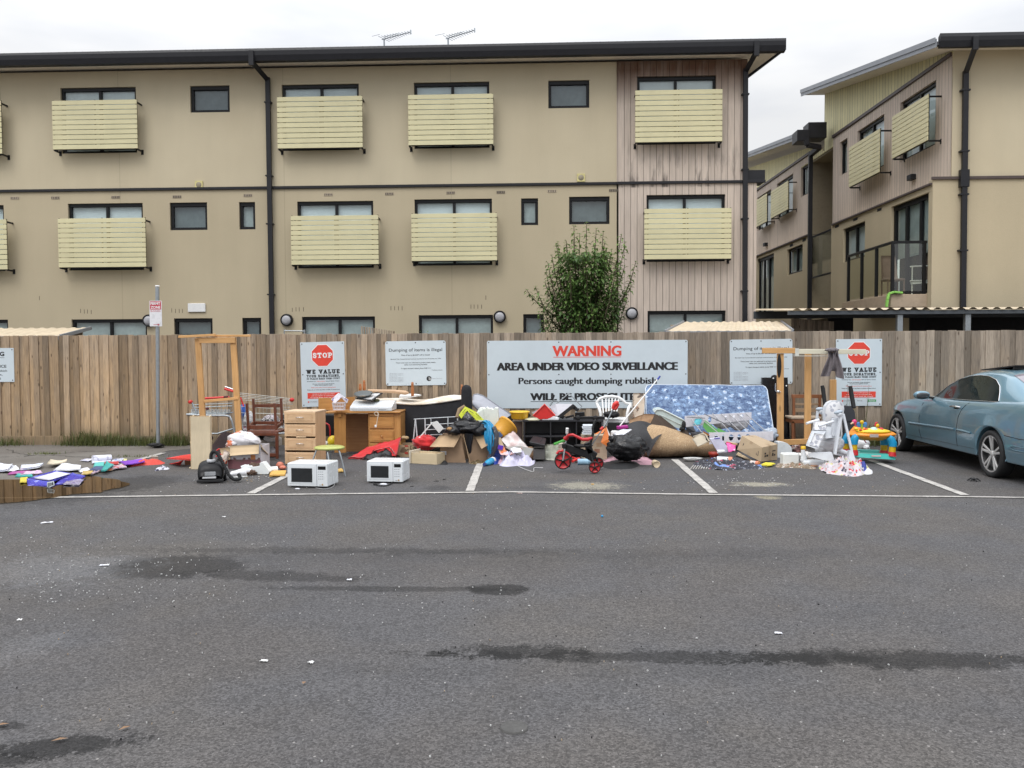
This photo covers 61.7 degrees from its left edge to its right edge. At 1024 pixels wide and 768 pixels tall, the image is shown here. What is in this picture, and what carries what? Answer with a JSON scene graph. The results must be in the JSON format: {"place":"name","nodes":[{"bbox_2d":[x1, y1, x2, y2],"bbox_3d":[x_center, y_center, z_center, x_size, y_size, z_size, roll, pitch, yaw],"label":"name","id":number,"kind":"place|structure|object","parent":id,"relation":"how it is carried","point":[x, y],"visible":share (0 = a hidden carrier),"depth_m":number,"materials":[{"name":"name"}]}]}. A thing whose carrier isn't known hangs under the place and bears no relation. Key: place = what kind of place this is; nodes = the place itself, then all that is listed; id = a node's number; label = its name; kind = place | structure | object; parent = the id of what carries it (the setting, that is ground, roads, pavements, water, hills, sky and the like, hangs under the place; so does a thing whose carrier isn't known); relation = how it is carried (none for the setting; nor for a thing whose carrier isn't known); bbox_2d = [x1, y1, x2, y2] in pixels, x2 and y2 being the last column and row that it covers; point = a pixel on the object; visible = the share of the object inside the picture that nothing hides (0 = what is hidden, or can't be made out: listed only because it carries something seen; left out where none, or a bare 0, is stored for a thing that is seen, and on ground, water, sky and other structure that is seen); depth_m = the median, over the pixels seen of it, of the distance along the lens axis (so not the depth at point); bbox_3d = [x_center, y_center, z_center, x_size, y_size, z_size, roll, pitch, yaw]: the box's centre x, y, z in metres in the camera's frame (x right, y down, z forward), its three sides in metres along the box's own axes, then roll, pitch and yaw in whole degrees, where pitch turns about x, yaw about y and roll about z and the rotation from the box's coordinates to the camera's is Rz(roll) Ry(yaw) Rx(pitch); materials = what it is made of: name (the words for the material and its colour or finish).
{"place":"outdoors","nodes":[
{"label":"outdoors","id":0,"kind":"place"},
{"bbox_2d":[212,432,232,453],"bbox_3d":[-4.806,0.933,14.556,0.578,0.293,1.772,-1,2,-15],"label":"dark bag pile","id":1,"kind":"object","parent":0,"point":[221,441],"visible":0.42,"depth_m":14.04,"materials":[{"name":"grey fabric"}]},
{"bbox_2d":[0,434,1023,767],"bbox_3d":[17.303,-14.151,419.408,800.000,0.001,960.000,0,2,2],"label":"ground","id":2,"kind":"structure","parent":0,"point":[872,558],"depth_m":5.12,"materials":[{"name":"asphalt"}]},
{"bbox_2d":[0,326,91,426],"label":"corrugated shed","id":3,"kind":"structure","parent":2,"relation":"on","point":[62,331],"depth_m":16.93,"materials":[{"name":"beige metal"}]},
{"bbox_2d":[0,475,129,502],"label":"puddle water","id":4,"kind":"structure","parent":2,"relation":"on","point":[13,490],"depth_m":10.12,"materials":[{"name":"liquid"}]},
{"bbox_2d":[27,470,85,487],"bbox_3d":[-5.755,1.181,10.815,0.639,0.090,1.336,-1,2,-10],"label":"ring binder","id":5,"kind":"object","parent":4,"relation":"on","point":[47,479],"visible":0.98,"depth_m":10.70,"materials":[{"name":"blue plastic"}]},
{"bbox_2d":[0,445,190,479],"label":"footpath","id":6,"kind":"structure","parent":2,"relation":"on","point":[17,459],"depth_m":13.66,"materials":[{"name":"concrete"}]},
{"bbox_2d":[148,285,163,446],"bbox_3d":[-6.040,-0.303,14.513,0.284,2.734,0.289,0,2,2],"label":"parking sign","id":7,"kind":"object","parent":6,"relation":"on","point":[155,308],"visible":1,"depth_m":14.51,"materials":[{"name":"metal"}]},
{"bbox_2d":[189,415,212,468],"bbox_3d":[-4.323,0.805,11.953,0.332,0.739,0.252,0,2,2],"label":"upright cabinet","id":8,"kind":"object","parent":2,"relation":"on","point":[201,441],"visible":0.88,"depth_m":11.83,"materials":[{"name":"wood"}]},
{"bbox_2d":[186,396,234,439],"bbox_3d":[-4.855,0.558,13.851,0.962,0.755,0.486,0,2,2],"label":"shopping trolley","id":9,"kind":"object","parent":2,"relation":"on","point":[194,411],"visible":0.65,"depth_m":13.63,"materials":[{"name":"metal"}]},
{"bbox_2d":[178,334,250,431],"bbox_3d":[-4.412,0.036,12.775,1.071,1.564,0.100,0,2,2],"label":"timber frame","id":10,"kind":"object","parent":2,"relation":"on","point":[215,338],"visible":0.84,"depth_m":12.77,"materials":[{"name":"wood"}]},
{"bbox_2d":[197,450,241,482],"bbox_3d":[-3.652,1.018,10.727,0.545,0.421,0.428,-1,2,-12],"label":"vacuum cleaner","id":11,"kind":"object","parent":2,"relation":"on","point":[210,469],"visible":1,"depth_m":10.56,"materials":[{"name":"black plastic"}]},
{"bbox_2d":[219,443,269,468],"bbox_3d":[-3.743,0.981,12.074,0.612,0.372,0.599,0,2,2],"label":"printed carton","id":12,"kind":"object","parent":2,"relation":"on","point":[240,456],"visible":0.8,"depth_m":11.87,"materials":[{"name":"cardboard"}]},
{"bbox_2d":[225,431,260,446],"bbox_3d":[-3.764,0.801,12.057,0.482,0.287,0.362,0,2,2],"label":"shopping bag","id":13,"kind":"object","parent":12,"relation":"in","point":[242,438],"visible":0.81,"depth_m":11.94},
{"bbox_2d":[224,386,293,433],"bbox_3d":[-4.091,0.449,14.144,1.155,0.854,0.554,0,2,2],"label":"shopping trolley","id":14,"kind":"object","parent":2,"relation":"on","point":[226,388],"visible":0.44,"depth_m":13.89,"materials":[{"name":"metal"}]},
{"bbox_2d":[248,428,284,458],"bbox_3d":[-3.783,0.928,13.011,0.617,0.477,0.440,0,2,2],"label":"wooden chair","id":15,"kind":"object","parent":2,"relation":"on","point":[265,432],"visible":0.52,"depth_m":12.79,"materials":[{"name":"brown wood"}]},
{"bbox_2d":[246,398,282,431],"bbox_3d":[-3.784,0.482,13.126,0.498,0.506,0.397,0,2,2],"label":"upturned chair","id":16,"kind":"object","parent":15,"relation":"on","point":[275,424],"visible":0.81,"depth_m":13.25,"materials":[{"name":"brown wood"}]},
{"bbox_2d":[284,409,325,463],"bbox_3d":[-3.009,0.766,12.464,0.480,0.772,0.456,0,2,7],"label":"chest of drawers","id":17,"kind":"object","parent":2,"relation":"on","point":[305,432],"visible":0.88,"depth_m":12.28,"materials":[{"name":"brown wood"}]},
{"bbox_2d":[287,459,337,488],"bbox_3d":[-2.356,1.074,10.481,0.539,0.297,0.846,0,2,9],"label":"microwave","id":18,"kind":"object","parent":2,"relation":"on","point":[312,472],"visible":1,"depth_m":10.17,"materials":[{"name":"white metal"}]},
{"bbox_2d":[325,409,405,452],"bbox_3d":[-2.277,0.746,13.493,1.161,0.672,0.620,0,2,2],"label":"pine desk","id":19,"kind":"object","parent":2,"relation":"on","point":[356,432],"visible":0.82,"depth_m":13.25,"materials":[{"name":"brown wood"}]},
{"bbox_2d":[318,397,354,409],"bbox_3d":[-2.753,0.309,13.534,0.584,0.196,0.120,-1,2,-23],"label":"desk shelf","id":20,"kind":"object","parent":19,"relation":"on","point":[325,403],"visible":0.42,"depth_m":13.46,"materials":[{"name":"orange wood"}]},
{"bbox_2d":[350,400,396,410],"bbox_3d":[-2.161,0.334,13.381,0.648,0.135,0.423,0,2,2],"label":"range hood","id":21,"kind":"object","parent":19,"relation":"on","point":[380,405],"visible":0.99,"depth_m":13.24,"materials":[{"name":"white metal"}]},
{"bbox_2d":[348,437,400,458],"bbox_3d":[-2.080,0.975,13.005,0.756,0.310,0.339,0,2,2],"label":"red cloth","id":22,"kind":"object","parent":2,"relation":"on","point":[392,446],"visible":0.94,"depth_m":12.97,"materials":[{"name":"fabric"}]},
{"bbox_2d":[367,458,409,485],"bbox_3d":[-1.553,1.077,10.527,0.455,0.275,0.594,0,2,8],"label":"microwave","id":23,"kind":"object","parent":2,"relation":"on","point":[390,470],"visible":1,"depth_m":10.49,"materials":[{"name":"white metal"}]},
{"bbox_2d":[0,38,785,335],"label":"apartment block","id":24,"kind":"structure","parent":2,"relation":"on","point":[437,189],"depth_m":20.59,"materials":[{"name":"paint"}]},
{"bbox_2d":[62,87,136,153],"bbox_3d":[-10.048,-6.418,20.956,1.871,1.582,0.100,0,2,2],"label":"window","id":25,"kind":"structure","parent":24,"relation":"in","point":[75,93],"depth_m":20.97,"materials":[{"name":"grey glass"}]},
{"bbox_2d":[69,203,143,269],"bbox_3d":[-9.921,-3.601,21.056,1.866,1.626,0.100,0,2,2],"label":"window","id":26,"kind":"structure","parent":24,"relation":"in","point":[123,210],"depth_m":21.07,"materials":[{"name":"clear glass"}]},
{"bbox_2d":[73,319,146,335],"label":"window","id":27,"kind":"structure","parent":24,"relation":"in","point":[99,326],"depth_m":21.17,"materials":[{"name":"grey glass"}]},
{"bbox_2d":[171,203,206,229],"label":"window","id":28,"kind":"structure","parent":24,"relation":"in","point":[184,216],"depth_m":21.00,"materials":[{"name":"grey glass"}]},
{"bbox_2d":[175,318,212,334],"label":"window","id":29,"kind":"structure","parent":24,"relation":"in","point":[185,326],"depth_m":21.09,"materials":[{"name":"grey glass"}]},
{"bbox_2d":[191,86,229,112],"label":"window","id":30,"kind":"structure","parent":24,"relation":"in","point":[203,98],"depth_m":20.86,"materials":[{"name":"grey glass"}]},
{"bbox_2d":[240,202,254,228],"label":"window","id":31,"kind":"structure","parent":24,"relation":"in","point":[247,209],"depth_m":20.86,"materials":[{"name":"grey glass"}]},
{"bbox_2d":[243,318,260,333],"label":"window","id":32,"kind":"structure","parent":24,"relation":"in","point":[250,325],"depth_m":21.02,"materials":[{"name":"grey glass"}]},
{"bbox_2d":[282,84,358,150],"bbox_3d":[-4.602,-6.419,20.731,1.872,1.578,0.100,0,2,2],"label":"window","id":33,"kind":"structure","parent":24,"relation":"in","point":[342,89],"depth_m":20.74,"materials":[{"name":"grey glass"}]},
{"bbox_2d":[298,201,373,267],"bbox_3d":[-4.262,-3.612,20.822,1.853,1.608,0.100,0,2,2],"label":"window","id":34,"kind":"structure","parent":24,"relation":"in","point":[342,207],"depth_m":20.83,"materials":[{"name":"grey glass"}]},
{"bbox_2d":[303,316,374,333],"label":"window","id":35,"kind":"structure","parent":24,"relation":"in","point":[312,325],"depth_m":20.94,"materials":[{"name":"clear glass"}]},
{"bbox_2d":[414,82,489,148],"bbox_3d":[-1.437,-6.429,20.600,1.806,1.567,0.100,0,2,2],"label":"window","id":36,"kind":"structure","parent":24,"relation":"in","point":[467,87],"depth_m":20.61,"materials":[{"name":"grey glass"}]},
{"bbox_2d":[415,199,491,265],"bbox_3d":[-1.406,-3.649,20.703,1.866,1.586,0.100,0,2,2],"label":"window","id":37,"kind":"structure","parent":24,"relation":"in","point":[448,205],"depth_m":20.72,"materials":[{"name":"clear glass"}]},
{"bbox_2d":[419,315,492,333],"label":"window","id":38,"kind":"structure","parent":24,"relation":"in","point":[434,324],"depth_m":20.82,"materials":[{"name":"grey glass"}]},
{"bbox_2d":[521,199,537,224],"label":"window","id":39,"kind":"structure","parent":24,"relation":"in","point":[529,207],"depth_m":20.58,"materials":[{"name":"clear glass"}]},
{"bbox_2d":[523,314,543,332],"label":"window","id":40,"kind":"structure","parent":24,"relation":"in","point":[531,324],"depth_m":20.75,"materials":[{"name":"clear glass"}]},
{"bbox_2d":[548,81,588,107],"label":"window","id":41,"kind":"structure","parent":24,"relation":"in","point":[561,94],"depth_m":20.51,"materials":[{"name":"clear glass"}]},
{"bbox_2d":[569,197,608,223],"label":"window","id":42,"kind":"structure","parent":24,"relation":"in","point":[593,210],"depth_m":20.59,"materials":[{"name":"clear glass"}]},
{"bbox_2d":[637,76,715,144],"bbox_3d":[3.894,-6.474,20.379,1.845,1.601,0.100,0,2,2],"label":"window","id":43,"kind":"structure","parent":24,"relation":"in","point":[699,82],"depth_m":20.39,"materials":[{"name":"clear glass"}]},
{"bbox_2d":[646,195,724,261],"bbox_3d":[4.128,-3.704,20.473,1.853,1.581,0.100,0,2,2],"label":"window","id":44,"kind":"structure","parent":24,"relation":"in","point":[659,201],"depth_m":20.49,"materials":[{"name":"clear glass"}]},
{"bbox_2d":[648,311,724,331],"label":"window","id":45,"kind":"structure","parent":24,"relation":"in","point":[658,321],"depth_m":20.59,"materials":[{"name":"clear glass"}]},
{"bbox_2d":[397,443,423,456],"bbox_3d":[-1.580,1.004,13.216,0.605,0.220,0.426,-1,2,-8],"label":"snack carton","id":46,"kind":"object","parent":2,"relation":"on","point":[404,449],"visible":0.4,"depth_m":13.10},
{"bbox_2d":[412,434,435,450],"bbox_3d":[-1.305,0.890,13.003,0.425,0.249,0.342,0,2,2],"label":"red cushion","id":47,"kind":"object","parent":46,"relation":"on","point":[424,442],"visible":0.91,"depth_m":12.90,"materials":[{"name":"fabric"}]},
{"bbox_2d":[359,380,462,442],"bbox_3d":[-1.574,0.491,14.060,1.903,1.107,0.891,0,2,2],"label":"upturned sofa","id":48,"kind":"object","parent":2,"relation":"on","point":[444,406],"visible":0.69,"depth_m":13.63,"materials":[{"name":"fabric"}]},
{"bbox_2d":[472,393,510,417],"bbox_3d":[-0.317,0.431,13.648,0.670,0.551,0.328,0,2,2],"label":"luggage shell","id":49,"kind":"object","parent":48,"relation":"on","point":[479,400],"visible":0.52,"depth_m":13.67,"materials":[{"name":"grey plastic"}]},
{"bbox_2d":[409,449,444,464],"bbox_3d":[-1.222,1.050,12.409,0.440,0.185,0.300,1,2,24],"label":"cardboard box","id":50,"kind":"object","parent":2,"relation":"on","point":[417,456],"visible":0.88,"depth_m":12.32,"materials":[{"name":"beige cardboard"}]},
{"bbox_2d":[0,415,888,457],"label":"weeds","id":51,"kind":"object","parent":2,"relation":"on","point":[87,440],"visible":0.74,"depth_m":14.88,"materials":[{"name":"green plant"}]},
{"bbox_2d":[430,433,487,462],"bbox_3d":[-0.738,0.910,12.597,0.874,0.452,0.560,0,2,2],"label":"box","id":52,"kind":"object","parent":2,"relation":"on","point":[453,448],"visible":0.84,"depth_m":12.45,"materials":[{"name":"cardboard"}]},
{"bbox_2d":[445,420,486,453],"bbox_3d":[-0.665,0.780,12.533,0.635,0.538,0.479,0,2,2],"label":"bin bag","id":53,"kind":"object","parent":52,"relation":"in","point":[469,429],"visible":0.98,"depth_m":12.38,"materials":[{"name":"plastic"}]},
{"bbox_2d":[481,420,498,458],"bbox_3d":[-0.356,0.811,12.486,0.200,0.574,0.360,-2,3,-36],"label":"rain jacket","id":54,"kind":"object","parent":53,"relation":"hanging from","point":[491,435],"visible":0.94,"depth_m":12.38,"materials":[{"name":"fabric"}]},
{"bbox_2d":[0,469,1004,761],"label":"paper grit","id":55,"kind":"object","parent":2,"relation":"on","point":[360,577],"visible":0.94,"depth_m":5.89,"materials":[{"name":"paper"}]},
{"bbox_2d":[0,330,1023,444],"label":"paling fence","id":56,"kind":"object","parent":2,"relation":"on","point":[107,383],"visible":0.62,"depth_m":14.88,"materials":[{"name":"wood"}]},
{"bbox_2d":[0,348,14,381],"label":"surveillance sign","id":57,"kind":"object","parent":56,"relation":"attached to","point":[6,364],"visible":1,"depth_m":15.06,"materials":[{"name":"white"}]},
{"bbox_2d":[300,341,345,406],"bbox_3d":[-3.269,-0.169,14.837,0.768,1.119,0.012,-1,2,2],"label":"donation sign","id":58,"kind":"object","parent":56,"relation":"attached to","point":[322,369],"visible":0.92,"depth_m":14.84,"materials":[{"name":"white"}]},
{"bbox_2d":[385,340,445,385],"bbox_3d":[-1.657,-0.359,14.764,1.046,0.766,0.012,-1,2,2],"label":"dumping sign","id":59,"kind":"object","parent":56,"relation":"attached to","point":[417,362],"visible":1,"depth_m":14.76,"materials":[{"name":"white"}]},
{"bbox_2d":[487,340,687,407],"bbox_3d":[1.279,-0.166,14.650,3.415,1.160,0.012,0,2,2],"label":"warning sign","id":60,"kind":"object","parent":56,"relation":"attached to","point":[539,374],"visible":0.94,"depth_m":14.65,"materials":[{"name":"white"}]},
{"bbox_2d":[730,339,792,384],"bbox_3d":[4.217,-0.376,14.521,1.050,0.763,0.012,-1,2,2],"label":"dumping sign","id":61,"kind":"object","parent":56,"relation":"attached to","point":[751,362],"visible":0.89,"depth_m":14.52,"materials":[{"name":"white"}]},
{"bbox_2d":[836,339,881,405],"bbox_3d":[5.848,-0.195,14.460,0.764,1.127,0.012,0,2,2],"label":"donation sign","id":62,"kind":"object","parent":56,"relation":"attached to","point":[862,374],"visible":0.87,"depth_m":14.46,"materials":[{"name":"white"}]},
{"bbox_2d":[500,720,527,734],"bbox_3d":[0.009,1.460,3.646,0.120,0.010,0.120,0,2,2],"label":"pipe cap","id":63,"kind":"object","parent":2,"relation":"on","point":[513,727],"visible":1,"depth_m":3.64,"materials":[{"name":"metal"}]},
{"bbox_2d":[500,450,534,466],"bbox_3d":[0.086,1.033,12.516,0.504,0.200,1.106,0,2,2],"label":"white cloth","id":64,"kind":"object","parent":2,"relation":"on","point":[522,459],"visible":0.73,"depth_m":12.16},
{"bbox_2d":[498,446,514,455],"bbox_3d":[-0.100,0.929,12.421,0.208,0.186,0.520,-1,2,-10],"label":"orange carrier bag","id":65,"kind":"object","parent":64,"relation":"on","point":[503,452],"visible":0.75,"depth_m":12.29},
{"bbox_2d":[494,416,516,441],"bbox_3d":[-0.130,0.668,12.748,0.397,0.382,0.336,-2,3,-35],"label":"orange bucket","id":66,"kind":"object","parent":65,"relation":"on","point":[504,425],"visible":0.7,"depth_m":12.64,"materials":[{"name":"plastic"}]},
{"bbox_2d":[477,407,498,424],"bbox_3d":[-0.363,0.490,12.898,0.336,0.287,0.250,0,2,2],"label":"foam block","id":67,"kind":"object","parent":66,"relation":"on","point":[491,415],"depth_m":12.80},
{"bbox_2d":[52,491,1023,497],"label":"parking line","id":68,"kind":"object","parent":2,"relation":"on","point":[539,492],"visible":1,"depth_m":9.61,"materials":[{"name":"paint"}]},
{"bbox_2d":[512,418,602,447],"bbox_3d":[0.688,0.772,13.176,1.399,0.480,0.430,0,2,2],"label":"tv console","id":69,"kind":"object","parent":2,"relation":"on","point":[552,431],"visible":0.47,"depth_m":13.36,"materials":[{"name":"black wood"}]},
{"bbox_2d":[524,222,638,332],"bbox_3d":[1.440,-1.134,17.169,2.013,4.174,1.727,1,3,33],"label":"leafy tree","id":70,"kind":"object","parent":2,"relation":"on","point":[590,311],"visible":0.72,"depth_m":16.83,"materials":[{"name":"green plant"}]},
{"bbox_2d":[554,401,619,472],"bbox_3d":[1.000,0.695,11.427,0.873,0.939,0.456,0,2,2],"label":"tricycle","id":71,"kind":"object","parent":2,"relation":"on","point":[562,459],"visible":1,"depth_m":11.34,"materials":[{"name":"red plastic"}]},
{"bbox_2d":[581,433,606,459],"bbox_3d":[1.224,0.936,12.836,0.340,0.360,0.302,0,2,-6],"label":"taped carton","id":72,"kind":"object","parent":2,"relation":"on","point":[598,447],"visible":0.57,"depth_m":12.69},
{"bbox_2d":[596,395,631,433],"bbox_3d":[1.606,0.578,13.435,0.579,0.793,0.522,0,2,2],"label":"garden chair","id":73,"kind":"object","parent":2,"relation":"on","point":[618,419],"visible":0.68,"depth_m":13.49,"materials":[{"name":"white plastic"}]},
{"bbox_2d":[602,460,639,468],"bbox_3d":[1.532,1.115,12.047,0.550,0.059,0.816,0,2,2],"label":"black cushion","id":74,"kind":"object","parent":2,"relation":"on","point":[616,464],"visible":0.93,"depth_m":11.84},
{"bbox_2d":[606,434,649,460],"bbox_3d":[1.613,0.889,11.983,0.607,0.395,0.432,0,2,2],"label":"bin bag","id":75,"kind":"object","parent":74,"relation":"on","point":[627,447],"visible":1,"depth_m":11.85,"materials":[{"name":"plastic"}]},
{"bbox_2d":[626,421,716,457],"bbox_3d":[2.369,0.831,12.870,1.475,0.556,0.706,0,2,2],"label":"carpet roll","id":76,"kind":"object","parent":2,"relation":"on","point":[663,441],"visible":0.72,"depth_m":12.76,"materials":[{"name":"carpet"}]},
{"bbox_2d":[629,414,691,436],"bbox_3d":[2.254,0.656,13.077,1.006,0.399,0.250,0,2,2],"label":"brown rug","id":77,"kind":"object","parent":76,"relation":"on","point":[654,419],"visible":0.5,"depth_m":13.11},
{"bbox_2d":[652,407,684,427],"bbox_3d":[2.417,0.525,13.270,0.475,0.315,0.302,0,2,2],"label":"storage tub","id":78,"kind":"object","parent":77,"relation":"on","point":[673,420],"visible":0.83,"depth_m":13.14,"materials":[{"name":"plastic"}]},
{"bbox_2d":[671,459,717,492],"bbox_3d":[2.333,1.166,11.144,0.113,0.001,3.020,0,2,2],"label":"parking line","id":79,"kind":"object","parent":2,"relation":"on","point":[698,479],"visible":1,"depth_m":10.89,"materials":[{"name":"paint"}]},
{"bbox_2d":[644,384,773,443],"bbox_3d":[3.176,0.490,13.996,2.067,0.960,0.797,0,2,2],"label":"mattress","id":80,"kind":"object","parent":2,"relation":"on","point":[682,401],"visible":0.6,"depth_m":13.99,"materials":[{"name":"fabric"}]},
{"bbox_2d":[685,411,772,443],"bbox_3d":[3.259,0.652,12.916,1.259,0.478,0.312,0,2,2],"label":"drying rack","id":81,"kind":"object","parent":2,"relation":"on","point":[767,435],"visible":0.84,"depth_m":12.92,"materials":[{"name":"white plastic"}]},
{"bbox_2d":[664,320,793,331],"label":"corrugated roof","id":82,"kind":"structure","parent":2,"relation":"on","point":[724,326],"depth_m":15.94,"materials":[{"name":"beige metal"}]},
{"bbox_2d":[693,456,766,469],"bbox_3d":[3.042,1.084,12.049,1.024,0.105,0.982,-1,2,-18],"label":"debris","id":83,"kind":"object","parent":2,"relation":"on","point":[733,463],"visible":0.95,"depth_m":11.78,"materials":[{"name":"plastic"}]},
{"bbox_2d":[737,435,777,461],"bbox_3d":[3.568,0.928,12.455,0.582,0.370,0.320,-2,3,-43],"label":"sealed carton","id":84,"kind":"object","parent":2,"relation":"on","point":[760,449],"visible":1,"depth_m":12.35,"materials":[{"name":"brown"}]},
{"bbox_2d":[761,375,789,441],"bbox_3d":[4.421,0.407,14.386,0.466,1.116,0.100,0,2,2],"label":"flat television","id":85,"kind":"object","parent":2,"relation":"on","point":[768,383],"visible":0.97,"depth_m":14.35,"materials":[{"name":"plastic"}]},
{"bbox_2d":[785,394,821,438],"bbox_3d":[4.829,0.549,14.094,0.578,0.747,0.400,0,2,2],"label":"dining chair","id":86,"kind":"object","parent":2,"relation":"on","point":[793,419],"visible":0.63,"depth_m":14.17,"materials":[{"name":"brown wood"}]},
{"bbox_2d":[762,348,865,444],"bbox_3d":[4.618,0.184,13.394,1.558,1.499,0.632,0,2,2],"label":"timber frame","id":87,"kind":"object","parent":2,"relation":"on","point":[807,353],"visible":0.91,"depth_m":13.15,"materials":[{"name":"brown wood"}]},
{"bbox_2d":[820,348,843,378],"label":"grey shorts","id":88,"kind":"object","parent":87,"relation":"hanging from","point":[833,362],"visible":1,"depth_m":12.99,"materials":[{"name":"fabric"}]},
{"bbox_2d":[815,437,844,452],"bbox_3d":[4.472,0.839,12.116,0.444,0.282,0.317,0,2,2],"label":"white bag","id":89,"kind":"object","parent":2,"relation":"on","point":[826,444],"visible":0.49,"depth_m":12.01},
{"bbox_2d":[806,400,855,461],"bbox_3d":[4.386,0.664,11.932,0.686,0.868,0.509,0,2,2],"label":"chair","id":90,"kind":"object","parent":2,"relation":"on","point":[833,416],"visible":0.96,"depth_m":11.83,"materials":[{"name":"plastic"}]},
{"bbox_2d":[818,455,869,475],"bbox_3d":[4.504,1.056,11.634,0.660,0.180,1.538,0,2,18],"label":"patterned cloth","id":91,"kind":"object","parent":2,"relation":"on","point":[845,466],"visible":0.95,"depth_m":11.23,"materials":[{"name":"fabric"}]},
{"bbox_2d":[842,419,896,459],"bbox_3d":[5.123,0.784,12.309,0.746,0.565,0.558,0,2,2],"label":"activity table","id":92,"kind":"object","parent":2,"relation":"on","point":[861,431],"visible":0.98,"depth_m":12.13,"materials":[{"name":"yellow plastic"}]},
{"bbox_2d":[748,32,1023,331],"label":"side apartment block","id":93,"kind":"structure","parent":2,"relation":"on","point":[911,156],"depth_m":21.72,"materials":[{"name":"paint"}]},
{"bbox_2d":[759,254,773,310],"bbox_3d":[10.190,-3.945,34.119,0.161,2.268,2.349,0,2,2],"label":"balcony door","id":94,"kind":"structure","parent":93,"relation":"in","point":[766,277],"depth_m":34.50,"materials":[{"name":"grey glass"}]},
{"bbox_2d":[789,245,802,274],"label":"window","id":95,"kind":"structure","parent":93,"relation":"in","point":[795,254],"depth_m":30.71,"materials":[{"name":"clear glass"}]},
{"bbox_2d":[845,222,864,261],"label":"window","id":96,"kind":"structure","parent":93,"relation":"in","point":[855,235],"depth_m":25.22,"materials":[{"name":"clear glass"}]},
{"bbox_2d":[860,116,883,173],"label":"window","id":97,"kind":"structure","parent":93,"relation":"in","point":[878,124],"depth_m":24.61,"materials":[{"name":"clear glass"}]},
{"bbox_2d":[881,256,904,295],"bbox_3d":[9.547,-2.721,21.560,0.450,1.060,0.543,0,2,2],"label":"plastic chair","id":98,"kind":"object","parent":93,"relation":"on","point":[885,266],"visible":0.69,"depth_m":21.70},
{"bbox_2d":[894,193,928,293],"bbox_3d":[10.223,-3.389,21.297,0.608,2.376,2.255,0,2,2],"label":"balcony door","id":99,"kind":"structure","parent":93,"relation":"in","point":[910,217],"depth_m":21.62,"materials":[{"name":"black glass"}]},
{"bbox_2d":[903,82,935,158],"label":"window","id":100,"kind":"structure","parent":93,"relation":"in","point":[931,89],"depth_m":21.48,"materials":[{"name":"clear glass"}]},
{"bbox_2d":[753,307,1023,331],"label":"carport","id":101,"kind":"object","parent":2,"relation":"on","point":[957,320],"visible":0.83,"depth_m":18.55,"materials":[{"name":"metal"}]},
{"bbox_2d":[791,318,833,331],"bbox_3d":[6.286,-0.840,17.948,0.875,1.080,0.020,0,2,2],"label":"slatted screen","id":102,"kind":"object","parent":101,"relation":"attached to","point":[807,325],"visible":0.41,"depth_m":17.93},
{"bbox_2d":[868,460,968,494],"bbox_3d":[5.095,1.160,10.952,0.107,0.001,3.078,0,2,4],"label":"parking line","id":103,"kind":"object","parent":2,"relation":"on","point":[923,479],"visible":1,"depth_m":10.64,"materials":[{"name":"paint"}]},
{"bbox_2d":[889,365,1023,477],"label":"parked car","id":104,"kind":"object","parent":2,"relation":"on","point":[981,415],"visible":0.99,"depth_m":11.22,"materials":[{"name":"blue paint"}]},
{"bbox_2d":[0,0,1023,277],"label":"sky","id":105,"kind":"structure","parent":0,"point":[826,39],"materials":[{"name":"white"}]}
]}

